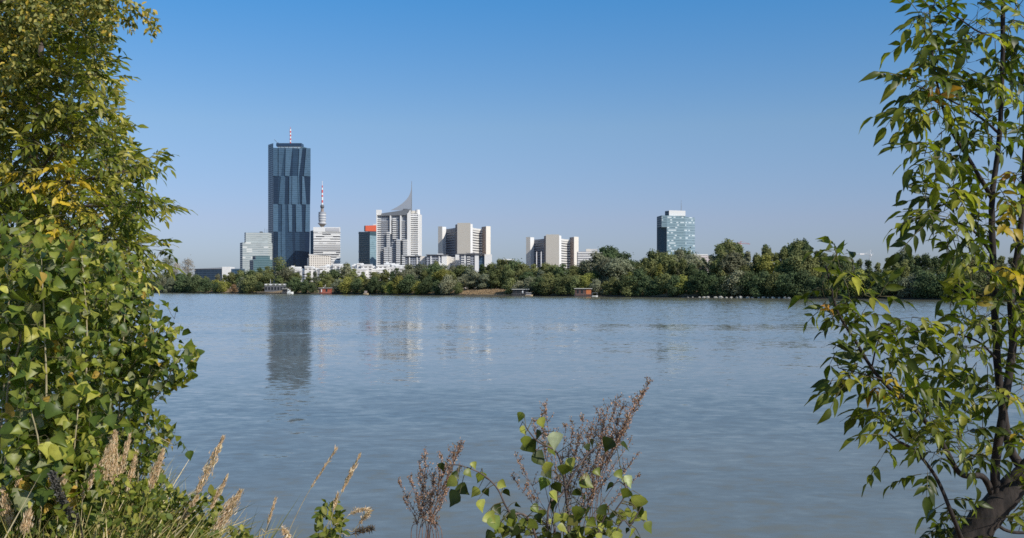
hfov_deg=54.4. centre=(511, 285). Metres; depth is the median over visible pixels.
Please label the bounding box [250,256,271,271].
glass annex
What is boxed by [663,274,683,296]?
riverside bush
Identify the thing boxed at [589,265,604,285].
riverside tree
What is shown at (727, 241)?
riverside tree
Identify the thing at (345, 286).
riverside bush
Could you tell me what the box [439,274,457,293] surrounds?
riverside bush
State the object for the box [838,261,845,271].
riverside tree
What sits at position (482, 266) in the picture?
riverside tree
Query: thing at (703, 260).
riverside tree
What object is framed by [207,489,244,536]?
reed grass
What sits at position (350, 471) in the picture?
reed grass
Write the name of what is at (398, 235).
residential tower
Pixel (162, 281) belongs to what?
riverside bush
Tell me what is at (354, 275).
riverside tree
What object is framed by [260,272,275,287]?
riverside tree
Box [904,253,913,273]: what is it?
riverside tree
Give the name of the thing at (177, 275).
riverside tree
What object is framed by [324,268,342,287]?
riverside tree
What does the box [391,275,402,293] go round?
riverside bush
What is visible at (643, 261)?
riverside tree
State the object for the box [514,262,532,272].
riverside tree
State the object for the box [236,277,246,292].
riverside bush
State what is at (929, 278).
riverside bush
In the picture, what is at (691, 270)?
riverside tree
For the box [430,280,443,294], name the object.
riverside bush
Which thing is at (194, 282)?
riverside bush
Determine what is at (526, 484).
mugwort plant
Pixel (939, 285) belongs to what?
riverside bush
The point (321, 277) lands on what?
riverside tree
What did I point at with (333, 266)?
terraced flats
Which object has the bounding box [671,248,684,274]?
riverside tree
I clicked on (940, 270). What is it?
riverside tree
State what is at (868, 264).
riverside tree
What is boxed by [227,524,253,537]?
leafy herb
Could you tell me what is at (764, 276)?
riverside bush
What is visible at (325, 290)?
houseboat
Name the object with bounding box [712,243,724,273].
riverside tree
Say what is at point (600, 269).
riverside tree
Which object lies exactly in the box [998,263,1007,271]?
riverside tree
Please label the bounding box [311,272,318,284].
riverside tree
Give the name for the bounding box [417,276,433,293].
riverside bush
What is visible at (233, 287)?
riverside bush
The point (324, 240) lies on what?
office block
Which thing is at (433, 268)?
riverside tree
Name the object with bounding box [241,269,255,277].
riverside tree
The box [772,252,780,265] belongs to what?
riverside tree
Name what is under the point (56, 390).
poplar sapling
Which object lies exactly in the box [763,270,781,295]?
riverside bush
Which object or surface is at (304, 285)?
riverside bush
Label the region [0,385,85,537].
poplar sapling
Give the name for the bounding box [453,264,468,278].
riverside tree
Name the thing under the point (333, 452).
reed grass
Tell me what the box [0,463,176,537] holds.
ground cover
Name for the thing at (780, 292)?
riverside bush
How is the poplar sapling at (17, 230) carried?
on the ground at (685, 295)
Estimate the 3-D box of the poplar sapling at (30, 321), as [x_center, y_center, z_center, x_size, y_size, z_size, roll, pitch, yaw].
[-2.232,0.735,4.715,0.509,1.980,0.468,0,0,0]
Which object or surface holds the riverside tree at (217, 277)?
on the ground at (685, 295)
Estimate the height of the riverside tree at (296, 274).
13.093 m
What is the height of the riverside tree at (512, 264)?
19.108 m
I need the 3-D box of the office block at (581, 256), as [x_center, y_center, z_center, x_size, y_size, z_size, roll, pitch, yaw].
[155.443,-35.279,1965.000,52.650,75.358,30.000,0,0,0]
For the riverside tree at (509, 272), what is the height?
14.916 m
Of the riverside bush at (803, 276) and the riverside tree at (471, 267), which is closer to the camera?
the riverside bush at (803, 276)
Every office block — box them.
[240,231,271,273]
[310,227,340,264]
[577,249,601,269]
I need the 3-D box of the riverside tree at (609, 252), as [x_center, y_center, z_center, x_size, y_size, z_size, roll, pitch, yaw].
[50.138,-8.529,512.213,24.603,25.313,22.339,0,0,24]
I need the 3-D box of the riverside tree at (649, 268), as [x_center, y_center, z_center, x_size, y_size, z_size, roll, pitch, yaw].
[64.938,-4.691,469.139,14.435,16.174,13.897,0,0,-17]
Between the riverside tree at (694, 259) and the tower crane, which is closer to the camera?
the riverside tree at (694, 259)
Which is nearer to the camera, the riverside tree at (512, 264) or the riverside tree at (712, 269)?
the riverside tree at (712, 269)
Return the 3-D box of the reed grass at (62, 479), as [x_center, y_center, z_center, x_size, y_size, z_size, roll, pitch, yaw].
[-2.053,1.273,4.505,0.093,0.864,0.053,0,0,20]
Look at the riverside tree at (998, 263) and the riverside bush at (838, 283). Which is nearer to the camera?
the riverside tree at (998, 263)
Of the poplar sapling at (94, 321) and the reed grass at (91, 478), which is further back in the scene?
the poplar sapling at (94, 321)
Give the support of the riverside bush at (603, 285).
on the ground at (685, 295)
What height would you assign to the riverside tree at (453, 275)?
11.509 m
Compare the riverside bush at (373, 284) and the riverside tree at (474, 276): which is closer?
the riverside tree at (474, 276)
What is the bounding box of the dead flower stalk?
[46,470,83,537]
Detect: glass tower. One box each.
[358,224,375,266]
[657,206,694,254]
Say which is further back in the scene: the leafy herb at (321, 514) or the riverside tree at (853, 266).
the riverside tree at (853, 266)
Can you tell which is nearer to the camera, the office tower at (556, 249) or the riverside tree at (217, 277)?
the riverside tree at (217, 277)
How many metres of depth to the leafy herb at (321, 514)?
4.17 m
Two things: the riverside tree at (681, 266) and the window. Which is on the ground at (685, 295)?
the riverside tree at (681, 266)
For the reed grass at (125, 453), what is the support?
on the ground at (685, 295)
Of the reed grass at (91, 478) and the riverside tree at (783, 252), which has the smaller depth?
the reed grass at (91, 478)
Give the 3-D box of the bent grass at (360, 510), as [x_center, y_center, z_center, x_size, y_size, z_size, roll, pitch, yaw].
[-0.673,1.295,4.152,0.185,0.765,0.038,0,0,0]
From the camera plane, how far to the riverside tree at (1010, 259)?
389.45 m
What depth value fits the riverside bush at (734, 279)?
416.14 m
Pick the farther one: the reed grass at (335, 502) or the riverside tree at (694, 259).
the riverside tree at (694, 259)
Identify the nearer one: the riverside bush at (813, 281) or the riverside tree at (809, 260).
the riverside bush at (813, 281)
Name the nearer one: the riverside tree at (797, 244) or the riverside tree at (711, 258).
the riverside tree at (797, 244)
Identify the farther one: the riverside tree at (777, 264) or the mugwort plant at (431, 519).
the riverside tree at (777, 264)
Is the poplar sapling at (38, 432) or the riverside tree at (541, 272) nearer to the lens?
the poplar sapling at (38, 432)
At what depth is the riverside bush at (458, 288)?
528.66 m
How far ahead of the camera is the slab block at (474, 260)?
1280.00 m
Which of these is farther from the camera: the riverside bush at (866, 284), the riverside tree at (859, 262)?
the riverside tree at (859, 262)
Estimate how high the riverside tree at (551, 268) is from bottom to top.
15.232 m
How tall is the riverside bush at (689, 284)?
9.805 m
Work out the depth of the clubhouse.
648.34 m
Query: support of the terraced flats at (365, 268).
on the ground at (685, 295)
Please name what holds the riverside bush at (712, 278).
on the ground at (685, 295)
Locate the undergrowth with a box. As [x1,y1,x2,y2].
[0,438,331,537]
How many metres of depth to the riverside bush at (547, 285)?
489.26 m
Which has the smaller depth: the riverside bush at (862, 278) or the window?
the riverside bush at (862, 278)
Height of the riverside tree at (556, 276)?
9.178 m
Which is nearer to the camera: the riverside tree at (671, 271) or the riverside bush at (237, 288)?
the riverside tree at (671, 271)
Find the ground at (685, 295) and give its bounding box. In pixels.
[154,287,1023,300]
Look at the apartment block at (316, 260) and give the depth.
1561.88 m
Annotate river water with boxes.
[0,292,1023,537]
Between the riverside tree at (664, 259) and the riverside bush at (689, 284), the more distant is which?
the riverside tree at (664, 259)
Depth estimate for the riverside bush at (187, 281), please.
726.89 m
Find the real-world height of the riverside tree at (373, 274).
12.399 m
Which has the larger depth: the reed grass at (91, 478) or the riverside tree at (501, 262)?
the riverside tree at (501, 262)
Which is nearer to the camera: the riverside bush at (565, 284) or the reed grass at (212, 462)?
the reed grass at (212, 462)
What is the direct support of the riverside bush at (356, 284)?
on the ground at (685, 295)
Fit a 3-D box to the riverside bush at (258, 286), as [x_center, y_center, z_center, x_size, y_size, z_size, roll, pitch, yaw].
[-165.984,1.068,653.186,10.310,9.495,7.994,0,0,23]
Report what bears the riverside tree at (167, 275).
on the ground at (685, 295)
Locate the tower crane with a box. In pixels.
[859,250,873,260]
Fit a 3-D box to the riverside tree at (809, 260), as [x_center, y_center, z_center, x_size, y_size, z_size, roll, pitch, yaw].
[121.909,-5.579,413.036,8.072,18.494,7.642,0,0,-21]
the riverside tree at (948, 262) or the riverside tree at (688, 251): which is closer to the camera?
the riverside tree at (948, 262)
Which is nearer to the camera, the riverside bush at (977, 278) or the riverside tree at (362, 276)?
the riverside bush at (977, 278)
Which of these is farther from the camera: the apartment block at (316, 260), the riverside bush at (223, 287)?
the apartment block at (316, 260)
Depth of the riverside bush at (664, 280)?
444.56 m
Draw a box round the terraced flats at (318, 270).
[313,266,326,287]
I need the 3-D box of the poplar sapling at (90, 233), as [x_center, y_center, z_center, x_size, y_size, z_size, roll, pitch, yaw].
[-2.632,0.779,5.930,0.534,2.380,0.544,0,0,-40]
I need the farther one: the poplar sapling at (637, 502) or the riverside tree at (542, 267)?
the riverside tree at (542, 267)
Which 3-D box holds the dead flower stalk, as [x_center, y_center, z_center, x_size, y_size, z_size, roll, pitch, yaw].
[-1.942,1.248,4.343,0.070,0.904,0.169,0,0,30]
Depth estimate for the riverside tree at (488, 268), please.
551.44 m
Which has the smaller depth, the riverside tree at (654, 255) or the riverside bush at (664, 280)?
the riverside bush at (664, 280)
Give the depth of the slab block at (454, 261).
1311.00 m
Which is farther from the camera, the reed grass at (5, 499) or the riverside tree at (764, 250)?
the riverside tree at (764, 250)
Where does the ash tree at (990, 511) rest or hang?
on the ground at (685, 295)
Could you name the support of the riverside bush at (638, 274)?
on the ground at (685, 295)
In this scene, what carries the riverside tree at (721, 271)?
on the ground at (685, 295)
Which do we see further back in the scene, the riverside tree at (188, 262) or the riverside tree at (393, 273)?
the riverside tree at (188, 262)
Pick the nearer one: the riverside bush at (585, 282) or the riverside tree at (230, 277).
the riverside bush at (585, 282)
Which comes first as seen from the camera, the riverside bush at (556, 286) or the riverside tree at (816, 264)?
the riverside tree at (816, 264)
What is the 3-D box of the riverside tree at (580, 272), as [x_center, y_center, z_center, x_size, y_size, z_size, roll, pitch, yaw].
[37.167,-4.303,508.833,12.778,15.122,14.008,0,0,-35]
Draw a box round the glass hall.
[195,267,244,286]
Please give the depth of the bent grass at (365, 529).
4.10 m
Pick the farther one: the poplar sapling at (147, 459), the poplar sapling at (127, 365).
the poplar sapling at (127, 365)
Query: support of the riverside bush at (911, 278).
on the ground at (685, 295)
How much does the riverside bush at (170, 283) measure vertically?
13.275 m
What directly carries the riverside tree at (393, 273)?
on the ground at (685, 295)
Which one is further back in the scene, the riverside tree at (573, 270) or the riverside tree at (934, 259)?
the riverside tree at (573, 270)
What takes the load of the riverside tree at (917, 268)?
on the ground at (685, 295)
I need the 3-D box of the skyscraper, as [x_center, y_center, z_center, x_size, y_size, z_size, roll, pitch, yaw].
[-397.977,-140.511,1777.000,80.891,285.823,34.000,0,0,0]
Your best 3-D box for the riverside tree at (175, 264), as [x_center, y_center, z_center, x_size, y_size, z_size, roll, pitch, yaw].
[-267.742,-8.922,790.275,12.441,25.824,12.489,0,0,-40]
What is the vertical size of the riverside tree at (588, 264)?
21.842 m
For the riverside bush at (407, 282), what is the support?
on the ground at (685, 295)
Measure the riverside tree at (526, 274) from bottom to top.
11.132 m
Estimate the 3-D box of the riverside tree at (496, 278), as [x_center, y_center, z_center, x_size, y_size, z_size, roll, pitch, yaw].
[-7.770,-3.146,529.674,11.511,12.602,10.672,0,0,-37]
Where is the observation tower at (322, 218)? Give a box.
[318,181,326,226]
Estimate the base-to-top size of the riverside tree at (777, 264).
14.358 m
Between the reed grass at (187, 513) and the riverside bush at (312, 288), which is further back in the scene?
the riverside bush at (312, 288)
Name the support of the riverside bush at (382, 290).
on the ground at (685, 295)
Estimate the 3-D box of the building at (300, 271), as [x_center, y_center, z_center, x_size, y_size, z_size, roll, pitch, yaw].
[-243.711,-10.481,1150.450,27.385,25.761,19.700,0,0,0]
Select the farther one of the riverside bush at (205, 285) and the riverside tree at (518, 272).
the riverside bush at (205, 285)
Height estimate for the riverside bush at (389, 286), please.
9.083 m
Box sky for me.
[0,0,1023,276]
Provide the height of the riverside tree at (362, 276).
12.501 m
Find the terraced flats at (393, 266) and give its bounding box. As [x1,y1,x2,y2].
[384,262,404,279]
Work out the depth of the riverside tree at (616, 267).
478.07 m
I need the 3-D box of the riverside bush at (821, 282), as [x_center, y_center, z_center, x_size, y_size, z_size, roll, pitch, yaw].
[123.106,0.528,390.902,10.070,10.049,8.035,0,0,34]
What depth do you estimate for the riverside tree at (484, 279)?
528.46 m
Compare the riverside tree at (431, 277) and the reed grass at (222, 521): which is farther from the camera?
the riverside tree at (431, 277)
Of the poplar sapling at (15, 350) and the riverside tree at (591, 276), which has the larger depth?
the riverside tree at (591, 276)
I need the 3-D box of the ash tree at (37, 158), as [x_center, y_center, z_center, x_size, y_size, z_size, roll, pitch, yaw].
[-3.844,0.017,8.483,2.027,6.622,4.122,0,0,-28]
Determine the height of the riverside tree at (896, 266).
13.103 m
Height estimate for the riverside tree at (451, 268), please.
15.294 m
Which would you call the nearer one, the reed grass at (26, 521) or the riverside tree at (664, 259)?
the reed grass at (26, 521)
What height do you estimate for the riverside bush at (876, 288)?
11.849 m
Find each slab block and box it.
[403,255,426,267]
[426,254,450,269]
[451,254,458,266]
[458,253,491,287]
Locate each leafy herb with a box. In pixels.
[153,484,224,537]
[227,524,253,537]
[309,499,350,537]
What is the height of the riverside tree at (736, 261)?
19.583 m
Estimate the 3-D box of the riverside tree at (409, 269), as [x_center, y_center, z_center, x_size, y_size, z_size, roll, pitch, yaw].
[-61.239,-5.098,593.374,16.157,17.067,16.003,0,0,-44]
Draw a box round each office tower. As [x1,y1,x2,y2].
[438,223,490,256]
[526,234,578,272]
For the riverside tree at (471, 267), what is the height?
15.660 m
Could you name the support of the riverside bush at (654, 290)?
on the ground at (685, 295)
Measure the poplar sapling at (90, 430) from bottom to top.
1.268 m
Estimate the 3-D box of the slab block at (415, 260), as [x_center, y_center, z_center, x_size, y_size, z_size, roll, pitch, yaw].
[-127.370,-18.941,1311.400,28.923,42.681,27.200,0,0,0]
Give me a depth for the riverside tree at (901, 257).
405.93 m
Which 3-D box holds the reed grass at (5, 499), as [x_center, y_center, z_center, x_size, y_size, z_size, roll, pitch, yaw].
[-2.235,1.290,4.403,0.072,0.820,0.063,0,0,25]
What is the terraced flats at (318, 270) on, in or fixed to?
on the ground at (685, 295)
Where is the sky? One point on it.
(592, 121)
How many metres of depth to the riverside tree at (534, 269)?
541.43 m
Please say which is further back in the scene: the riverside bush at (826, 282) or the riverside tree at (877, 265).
the riverside tree at (877, 265)
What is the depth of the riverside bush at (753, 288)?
409.29 m
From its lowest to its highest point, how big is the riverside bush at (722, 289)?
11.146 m
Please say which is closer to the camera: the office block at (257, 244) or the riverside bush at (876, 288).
the riverside bush at (876, 288)
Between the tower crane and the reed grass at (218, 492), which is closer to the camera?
the reed grass at (218, 492)
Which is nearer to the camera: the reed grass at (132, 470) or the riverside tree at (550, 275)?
the reed grass at (132, 470)
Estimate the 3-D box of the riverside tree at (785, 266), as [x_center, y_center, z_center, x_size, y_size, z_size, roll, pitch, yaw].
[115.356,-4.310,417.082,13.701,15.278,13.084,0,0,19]
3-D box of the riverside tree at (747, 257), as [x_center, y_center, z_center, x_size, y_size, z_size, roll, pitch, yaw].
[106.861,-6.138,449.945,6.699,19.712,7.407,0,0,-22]
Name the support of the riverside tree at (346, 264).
on the ground at (685, 295)
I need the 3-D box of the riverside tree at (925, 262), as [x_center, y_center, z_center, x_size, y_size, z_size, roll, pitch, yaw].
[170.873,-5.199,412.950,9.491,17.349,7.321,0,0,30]
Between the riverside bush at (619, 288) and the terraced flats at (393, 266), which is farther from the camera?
the terraced flats at (393, 266)
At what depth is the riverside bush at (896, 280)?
376.64 m
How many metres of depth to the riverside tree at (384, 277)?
613.69 m
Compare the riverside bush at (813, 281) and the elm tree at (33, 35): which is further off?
the riverside bush at (813, 281)
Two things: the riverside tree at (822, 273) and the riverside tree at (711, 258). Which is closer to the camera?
the riverside tree at (822, 273)
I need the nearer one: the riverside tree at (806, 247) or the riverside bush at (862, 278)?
the riverside bush at (862, 278)
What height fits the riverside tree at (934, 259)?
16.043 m
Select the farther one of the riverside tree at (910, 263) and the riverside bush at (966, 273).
the riverside tree at (910, 263)
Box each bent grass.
[259,523,292,537]
[331,506,370,531]
[339,524,375,537]
[343,508,374,537]
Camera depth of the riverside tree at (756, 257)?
451.89 m
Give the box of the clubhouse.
[264,279,288,291]
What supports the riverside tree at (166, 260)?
on the ground at (685, 295)
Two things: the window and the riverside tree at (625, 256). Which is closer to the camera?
the riverside tree at (625, 256)
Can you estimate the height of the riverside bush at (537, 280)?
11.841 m
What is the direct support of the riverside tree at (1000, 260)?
on the ground at (685, 295)
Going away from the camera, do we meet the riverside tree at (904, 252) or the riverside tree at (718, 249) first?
the riverside tree at (904, 252)
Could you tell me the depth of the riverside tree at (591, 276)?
486.10 m
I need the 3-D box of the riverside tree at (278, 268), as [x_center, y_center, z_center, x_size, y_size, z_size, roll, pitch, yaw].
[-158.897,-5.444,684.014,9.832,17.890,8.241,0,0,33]
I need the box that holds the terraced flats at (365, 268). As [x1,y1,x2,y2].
[352,263,372,278]
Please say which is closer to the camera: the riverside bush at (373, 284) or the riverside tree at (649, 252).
the riverside tree at (649, 252)
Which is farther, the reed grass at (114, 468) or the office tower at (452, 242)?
the office tower at (452, 242)
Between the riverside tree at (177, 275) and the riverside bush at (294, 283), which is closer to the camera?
the riverside bush at (294, 283)
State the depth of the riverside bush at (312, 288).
619.92 m
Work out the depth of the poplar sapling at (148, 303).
5.61 m
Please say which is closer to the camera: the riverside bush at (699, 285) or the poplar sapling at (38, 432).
the poplar sapling at (38, 432)
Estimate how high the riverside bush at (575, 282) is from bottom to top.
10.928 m
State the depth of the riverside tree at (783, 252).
436.78 m
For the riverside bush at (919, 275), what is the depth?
368.87 m
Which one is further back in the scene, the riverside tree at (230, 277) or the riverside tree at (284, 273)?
the riverside tree at (230, 277)
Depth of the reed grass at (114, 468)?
4.75 m
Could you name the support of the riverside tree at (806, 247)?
on the ground at (685, 295)
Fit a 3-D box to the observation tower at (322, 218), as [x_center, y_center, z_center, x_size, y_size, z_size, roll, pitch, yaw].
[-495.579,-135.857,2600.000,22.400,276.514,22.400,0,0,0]
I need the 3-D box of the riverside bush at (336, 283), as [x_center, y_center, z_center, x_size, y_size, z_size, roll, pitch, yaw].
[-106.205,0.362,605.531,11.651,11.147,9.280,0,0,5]
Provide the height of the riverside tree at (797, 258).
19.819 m
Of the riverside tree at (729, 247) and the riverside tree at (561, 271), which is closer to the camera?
the riverside tree at (729, 247)
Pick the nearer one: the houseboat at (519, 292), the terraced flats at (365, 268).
the houseboat at (519, 292)
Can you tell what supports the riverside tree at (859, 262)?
on the ground at (685, 295)
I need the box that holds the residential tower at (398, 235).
[376,181,421,264]
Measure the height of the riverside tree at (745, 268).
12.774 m
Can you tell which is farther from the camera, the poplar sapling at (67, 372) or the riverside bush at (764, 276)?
the riverside bush at (764, 276)
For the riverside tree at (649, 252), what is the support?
on the ground at (685, 295)
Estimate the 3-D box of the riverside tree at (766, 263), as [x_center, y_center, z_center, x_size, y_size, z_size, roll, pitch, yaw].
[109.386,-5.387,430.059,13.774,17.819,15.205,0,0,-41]
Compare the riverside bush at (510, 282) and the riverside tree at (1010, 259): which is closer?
the riverside tree at (1010, 259)
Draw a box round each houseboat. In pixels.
[319,288,332,293]
[512,287,528,295]
[574,288,591,296]
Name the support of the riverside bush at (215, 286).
on the ground at (685, 295)
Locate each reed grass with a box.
[0,486,14,537]
[12,467,21,487]
[17,507,34,536]
[53,472,67,518]
[75,441,112,526]
[80,462,96,533]
[101,429,116,484]
[107,431,119,531]
[109,433,131,507]
[121,449,139,507]
[136,448,164,534]
[169,494,198,535]
[174,434,225,537]
[192,473,228,537]
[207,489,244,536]
[264,497,276,536]
[288,446,337,532]
[326,452,360,526]
[329,492,338,527]
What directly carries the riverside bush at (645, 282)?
on the ground at (685, 295)
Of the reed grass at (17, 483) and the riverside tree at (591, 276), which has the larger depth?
the riverside tree at (591, 276)
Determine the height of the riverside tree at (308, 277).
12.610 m
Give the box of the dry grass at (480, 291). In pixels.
[462,288,512,294]
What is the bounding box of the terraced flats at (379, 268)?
[372,265,388,275]
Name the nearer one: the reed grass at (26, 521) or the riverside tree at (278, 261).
the reed grass at (26, 521)
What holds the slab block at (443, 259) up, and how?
on the ground at (685, 295)
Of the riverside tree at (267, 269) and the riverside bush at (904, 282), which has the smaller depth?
the riverside bush at (904, 282)
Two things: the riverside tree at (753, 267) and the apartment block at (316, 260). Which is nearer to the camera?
the riverside tree at (753, 267)
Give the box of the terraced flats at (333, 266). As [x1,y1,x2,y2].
[324,264,343,279]
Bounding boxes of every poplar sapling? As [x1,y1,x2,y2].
[0,200,53,501]
[0,228,85,515]
[0,232,103,537]
[0,234,67,479]
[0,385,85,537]
[14,335,97,410]
[24,216,115,409]
[34,382,121,537]
[48,223,133,517]
[59,239,163,456]
[59,372,140,488]
[83,282,174,505]
[104,426,173,534]
[120,299,204,505]
[437,412,651,537]
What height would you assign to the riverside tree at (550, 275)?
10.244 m
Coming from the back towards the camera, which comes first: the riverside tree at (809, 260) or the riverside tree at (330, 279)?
the riverside tree at (330, 279)
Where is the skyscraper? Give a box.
[268,127,310,282]
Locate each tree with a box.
[0,0,162,143]
[0,0,194,347]
[160,256,181,275]
[163,271,174,278]
[173,262,181,274]
[174,257,195,276]
[175,272,186,279]
[215,274,221,284]
[225,272,236,285]
[233,269,244,284]
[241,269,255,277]
[251,271,264,282]
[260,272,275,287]
[262,266,275,279]
[270,252,294,270]
[273,266,283,281]
[273,275,284,285]
[275,267,294,282]
[288,271,301,279]
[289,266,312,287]
[304,272,311,282]
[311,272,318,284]
[315,270,331,285]
[323,276,334,282]
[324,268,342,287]
[340,263,352,278]
[340,265,351,279]
[350,269,357,279]
[358,272,366,279]
[369,272,380,280]
[378,269,389,282]
[386,276,395,285]
[387,268,400,277]
[395,271,406,278]
[399,263,420,278]
[403,272,421,282]
[413,263,428,276]
[420,263,442,278]
[420,269,428,281]
[427,273,436,281]
[432,268,450,281]
[448,266,455,272]
[450,271,456,283]
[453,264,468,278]
[456,273,470,288]
[462,264,474,281]
[463,270,480,288]
[477,273,489,288]
[478,264,484,274]
[480,262,497,274]
[489,269,503,287]
[494,258,515,277]
[498,258,524,278]
[500,265,515,284]
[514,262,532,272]
[514,269,524,283]
[519,270,534,280]
[528,264,537,276]
[533,263,550,281]
[534,270,544,279]
[540,272,554,280]
[544,264,559,274]
[550,273,561,279]
[553,264,570,276]
[567,264,578,275]
[577,250,607,273]
[577,267,586,278]
[579,272,597,281]
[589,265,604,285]
[590,257,612,286]
[597,245,620,258]
[599,256,639,281]
[613,252,638,276]
[637,257,647,268]
[639,259,664,279]
[640,248,655,262]
[643,250,661,276]
[652,251,678,273]
[652,263,662,278]
[666,260,676,275]
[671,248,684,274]
[672,247,696,257]
[675,257,686,278]
[677,252,709,274]
[685,263,699,277]
[700,257,707,274]
[706,254,716,274]
[707,265,715,275]
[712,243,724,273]
[714,250,747,277]
[716,250,730,283]
[717,242,736,272]
[719,238,733,247]
[733,242,744,257]
[734,264,751,273]
[743,251,752,266]
[749,262,762,274]
[751,252,760,263]
[754,253,774,276]
[761,245,773,260]
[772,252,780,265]
[773,260,780,273]
[776,258,798,277]
[777,248,789,263]
[781,248,818,277]
[787,238,805,258]
[788,0,1023,537]
[794,250,814,275]
[800,244,812,257]
[802,237,813,251]
[811,257,820,278]
[818,252,828,276]
[819,264,829,277]
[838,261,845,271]
[842,256,855,272]
[844,263,851,278]
[856,258,862,271]
[864,259,874,277]
[873,262,881,272]
[881,262,910,278]
[891,252,902,267]
[899,247,914,269]
[899,259,912,279]
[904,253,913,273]
[911,265,925,275]
[912,254,922,268]
[920,253,934,273]
[930,256,938,272]
[934,263,944,275]
[944,251,954,272]
[968,255,979,268]
[979,261,1000,274]
[997,256,1005,264]
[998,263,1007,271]
[1007,256,1012,268]
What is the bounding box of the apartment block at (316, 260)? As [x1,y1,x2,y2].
[307,254,331,268]
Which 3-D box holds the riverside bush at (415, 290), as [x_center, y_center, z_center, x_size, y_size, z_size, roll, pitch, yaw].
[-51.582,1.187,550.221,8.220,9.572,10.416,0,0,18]
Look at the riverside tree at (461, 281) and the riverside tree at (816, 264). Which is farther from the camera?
the riverside tree at (461, 281)
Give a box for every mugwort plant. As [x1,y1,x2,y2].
[398,439,464,537]
[510,400,586,537]
[564,376,652,537]
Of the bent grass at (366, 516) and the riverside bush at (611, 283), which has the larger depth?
the riverside bush at (611, 283)
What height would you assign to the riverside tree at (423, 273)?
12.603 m
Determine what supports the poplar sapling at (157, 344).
on the ground at (685, 295)
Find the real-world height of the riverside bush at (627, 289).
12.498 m
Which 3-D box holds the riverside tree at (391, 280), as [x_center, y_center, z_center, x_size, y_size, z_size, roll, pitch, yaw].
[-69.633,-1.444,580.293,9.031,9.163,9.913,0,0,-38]
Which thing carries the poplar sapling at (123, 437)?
on the ground at (685, 295)
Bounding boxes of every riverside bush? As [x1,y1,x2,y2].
[147,279,157,291]
[154,277,168,291]
[163,278,177,292]
[173,276,185,291]
[181,276,191,291]
[186,273,201,292]
[197,277,213,291]
[210,282,220,291]
[217,281,226,291]
[229,284,237,292]
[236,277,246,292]
[239,273,258,292]
[254,282,264,292]
[284,276,302,292]
[300,279,308,292]
[307,282,318,292]
[325,280,332,287]
[329,277,342,292]
[337,275,351,293]
[348,278,363,292]
[358,278,369,293]
[367,276,380,293]
[376,281,385,293]
[381,282,394,293]
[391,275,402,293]
[396,272,420,292]
[410,281,421,293]
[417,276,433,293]
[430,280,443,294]
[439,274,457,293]
[452,282,463,293]
[502,277,515,293]
[510,280,524,288]
[522,276,534,294]
[529,275,543,294]
[538,275,556,294]
[552,277,563,294]
[557,276,571,293]
[568,275,581,294]
[578,277,591,293]
[589,279,603,294]
[599,280,609,293]
[604,277,619,294]
[614,275,626,294]
[617,272,641,295]
[625,269,647,292]
[634,276,655,295]
[650,276,662,294]
[654,272,671,293]
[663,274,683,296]
[674,274,687,293]
[684,275,697,293]
[688,270,713,295]
[702,273,718,294]
[711,275,731,295]
[720,268,751,295]
[723,274,734,294]
[733,270,756,295]
[743,273,765,296]
[752,269,773,295]
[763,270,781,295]
[773,272,796,296]
[776,271,800,296]
[789,268,818,295]
[802,276,824,295]
[812,277,831,296]
[823,275,839,295]
[826,272,849,294]
[838,276,854,296]
[846,268,868,296]
[859,277,876,295]
[861,271,888,297]
[872,271,896,295]
[886,276,901,294]
[897,277,912,297]
[898,273,922,296]
[910,269,928,296]
[911,271,939,297]
[929,270,958,297]
[955,269,989,298]
[955,272,968,290]
[980,274,998,295]
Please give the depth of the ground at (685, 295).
467.65 m
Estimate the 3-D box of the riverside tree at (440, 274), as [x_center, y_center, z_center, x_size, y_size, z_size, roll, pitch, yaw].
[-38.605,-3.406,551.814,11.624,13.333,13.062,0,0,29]
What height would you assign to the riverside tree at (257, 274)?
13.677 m
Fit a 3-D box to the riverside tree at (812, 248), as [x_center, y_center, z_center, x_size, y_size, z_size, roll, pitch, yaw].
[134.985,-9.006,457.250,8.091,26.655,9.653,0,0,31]
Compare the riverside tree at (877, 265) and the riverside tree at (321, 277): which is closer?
the riverside tree at (877, 265)
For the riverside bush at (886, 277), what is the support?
on the ground at (685, 295)
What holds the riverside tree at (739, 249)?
on the ground at (685, 295)
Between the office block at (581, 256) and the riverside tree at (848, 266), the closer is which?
the riverside tree at (848, 266)
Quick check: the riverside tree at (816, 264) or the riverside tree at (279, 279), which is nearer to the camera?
the riverside tree at (816, 264)
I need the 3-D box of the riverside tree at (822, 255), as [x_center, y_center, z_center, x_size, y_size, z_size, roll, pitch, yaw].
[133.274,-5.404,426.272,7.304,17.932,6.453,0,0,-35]
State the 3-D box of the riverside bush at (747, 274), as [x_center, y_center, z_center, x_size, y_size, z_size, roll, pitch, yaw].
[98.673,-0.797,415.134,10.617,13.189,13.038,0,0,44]
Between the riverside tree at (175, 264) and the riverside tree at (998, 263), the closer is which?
the riverside tree at (998, 263)
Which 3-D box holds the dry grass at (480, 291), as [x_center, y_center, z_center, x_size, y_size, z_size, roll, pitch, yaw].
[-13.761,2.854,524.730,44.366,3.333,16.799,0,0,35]
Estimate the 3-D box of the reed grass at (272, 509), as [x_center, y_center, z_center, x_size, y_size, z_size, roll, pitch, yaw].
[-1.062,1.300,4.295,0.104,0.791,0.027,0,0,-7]
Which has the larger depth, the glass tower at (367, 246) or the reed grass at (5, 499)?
the glass tower at (367, 246)
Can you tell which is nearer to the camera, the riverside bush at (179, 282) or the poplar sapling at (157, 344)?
the poplar sapling at (157, 344)
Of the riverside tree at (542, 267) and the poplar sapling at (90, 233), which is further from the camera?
the riverside tree at (542, 267)
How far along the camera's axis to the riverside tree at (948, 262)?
396.41 m

